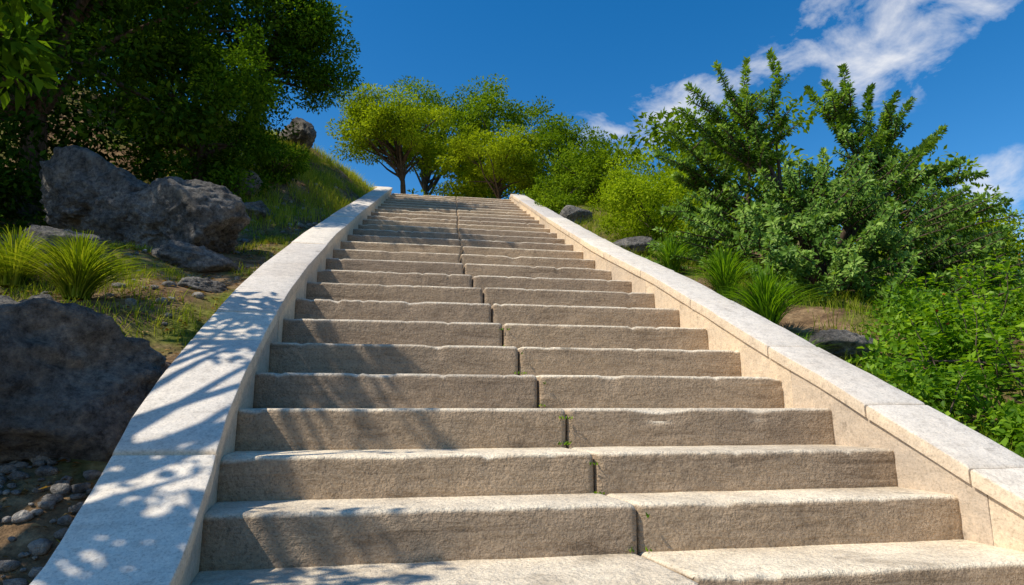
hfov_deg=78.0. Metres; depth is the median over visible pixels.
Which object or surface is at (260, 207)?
boulder
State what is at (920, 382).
ground shrub
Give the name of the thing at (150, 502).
stone parapet
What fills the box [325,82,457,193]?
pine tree
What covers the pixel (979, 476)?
stone parapet
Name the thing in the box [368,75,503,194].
pine tree
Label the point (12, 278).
grass tussock
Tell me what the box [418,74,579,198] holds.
broadleaf tree
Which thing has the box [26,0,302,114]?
broadleaf tree
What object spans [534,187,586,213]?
round bush
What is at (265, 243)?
grass
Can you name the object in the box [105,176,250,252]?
boulder
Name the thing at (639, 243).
boulder
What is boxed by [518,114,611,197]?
broadleaf tree
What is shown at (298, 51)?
broadleaf tree
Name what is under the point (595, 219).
grass
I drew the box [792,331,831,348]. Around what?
spiky grass plant
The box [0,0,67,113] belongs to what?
shade tree
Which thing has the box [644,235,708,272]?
spiky grass plant
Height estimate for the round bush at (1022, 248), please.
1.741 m
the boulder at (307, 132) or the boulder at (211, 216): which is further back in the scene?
the boulder at (307, 132)
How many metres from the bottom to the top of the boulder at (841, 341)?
0.293 m
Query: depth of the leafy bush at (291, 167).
10.08 m
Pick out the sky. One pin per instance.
(604, 64)
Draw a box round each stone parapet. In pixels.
[30,186,392,584]
[509,194,1023,551]
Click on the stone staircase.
(398, 423)
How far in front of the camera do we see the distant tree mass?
14.67 m
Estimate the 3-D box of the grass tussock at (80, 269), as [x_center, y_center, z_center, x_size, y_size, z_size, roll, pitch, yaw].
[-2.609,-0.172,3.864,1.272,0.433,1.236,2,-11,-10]
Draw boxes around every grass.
[0,220,304,347]
[125,102,374,229]
[571,201,664,238]
[607,229,1023,453]
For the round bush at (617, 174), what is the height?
1.717 m
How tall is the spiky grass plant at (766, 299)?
0.572 m
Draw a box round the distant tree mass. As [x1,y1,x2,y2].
[10,0,1023,270]
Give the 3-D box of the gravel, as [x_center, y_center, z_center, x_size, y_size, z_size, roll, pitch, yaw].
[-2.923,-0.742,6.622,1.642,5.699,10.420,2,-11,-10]
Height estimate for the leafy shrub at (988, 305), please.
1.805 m
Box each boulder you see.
[0,294,171,462]
[5,225,113,264]
[39,145,148,240]
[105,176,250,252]
[151,240,238,272]
[177,276,228,292]
[219,169,262,199]
[244,200,274,220]
[279,117,316,148]
[559,205,592,223]
[613,236,653,253]
[806,329,878,360]
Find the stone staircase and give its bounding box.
[190,193,1023,584]
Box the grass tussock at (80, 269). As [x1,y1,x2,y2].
[0,227,187,299]
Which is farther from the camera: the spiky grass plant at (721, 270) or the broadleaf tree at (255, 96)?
the broadleaf tree at (255, 96)
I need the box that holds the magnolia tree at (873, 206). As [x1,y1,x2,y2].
[641,47,1023,335]
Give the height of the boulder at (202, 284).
0.193 m
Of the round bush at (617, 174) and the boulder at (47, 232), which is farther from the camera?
the round bush at (617, 174)
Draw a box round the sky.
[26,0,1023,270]
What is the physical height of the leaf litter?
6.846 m
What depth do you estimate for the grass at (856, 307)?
5.40 m
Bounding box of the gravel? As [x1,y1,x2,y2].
[0,182,337,584]
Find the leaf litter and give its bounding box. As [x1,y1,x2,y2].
[0,117,353,573]
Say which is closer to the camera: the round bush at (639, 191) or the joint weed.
the joint weed
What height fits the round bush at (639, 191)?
1.638 m
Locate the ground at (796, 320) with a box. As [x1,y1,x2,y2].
[0,88,1023,584]
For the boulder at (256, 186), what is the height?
0.578 m
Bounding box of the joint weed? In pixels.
[501,328,651,551]
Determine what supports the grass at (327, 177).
on the ground at (796, 320)
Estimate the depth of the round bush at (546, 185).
14.92 m
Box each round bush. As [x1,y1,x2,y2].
[518,172,587,203]
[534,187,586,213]
[585,164,706,241]
[596,143,701,226]
[879,194,1023,284]
[924,219,1023,297]
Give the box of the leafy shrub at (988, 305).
[893,248,1023,449]
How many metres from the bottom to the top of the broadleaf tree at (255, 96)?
2.806 m
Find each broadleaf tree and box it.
[0,0,244,216]
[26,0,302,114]
[108,19,291,201]
[182,0,364,140]
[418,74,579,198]
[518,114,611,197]
[540,137,641,209]
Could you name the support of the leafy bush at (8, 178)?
on the ground at (796, 320)
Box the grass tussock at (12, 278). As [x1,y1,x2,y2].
[0,224,68,286]
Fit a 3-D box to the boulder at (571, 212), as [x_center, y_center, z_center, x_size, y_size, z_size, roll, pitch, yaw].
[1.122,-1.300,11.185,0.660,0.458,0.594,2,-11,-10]
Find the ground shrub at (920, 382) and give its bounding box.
[846,267,1023,457]
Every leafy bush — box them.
[0,149,51,233]
[239,138,312,184]
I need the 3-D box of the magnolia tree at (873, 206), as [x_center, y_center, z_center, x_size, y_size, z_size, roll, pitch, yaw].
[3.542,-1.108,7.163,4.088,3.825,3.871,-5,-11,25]
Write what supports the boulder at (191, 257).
on the ground at (796, 320)
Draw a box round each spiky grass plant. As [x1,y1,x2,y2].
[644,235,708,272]
[680,238,773,298]
[720,259,834,324]
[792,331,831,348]
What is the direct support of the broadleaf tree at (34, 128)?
on the ground at (796, 320)
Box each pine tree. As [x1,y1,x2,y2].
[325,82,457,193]
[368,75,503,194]
[429,122,548,198]
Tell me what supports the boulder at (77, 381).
on the ground at (796, 320)
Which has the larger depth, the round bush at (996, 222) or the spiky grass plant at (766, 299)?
the round bush at (996, 222)
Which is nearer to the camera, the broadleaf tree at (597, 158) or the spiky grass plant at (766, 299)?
the spiky grass plant at (766, 299)
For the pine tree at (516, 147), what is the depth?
16.88 m
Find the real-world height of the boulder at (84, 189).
1.193 m

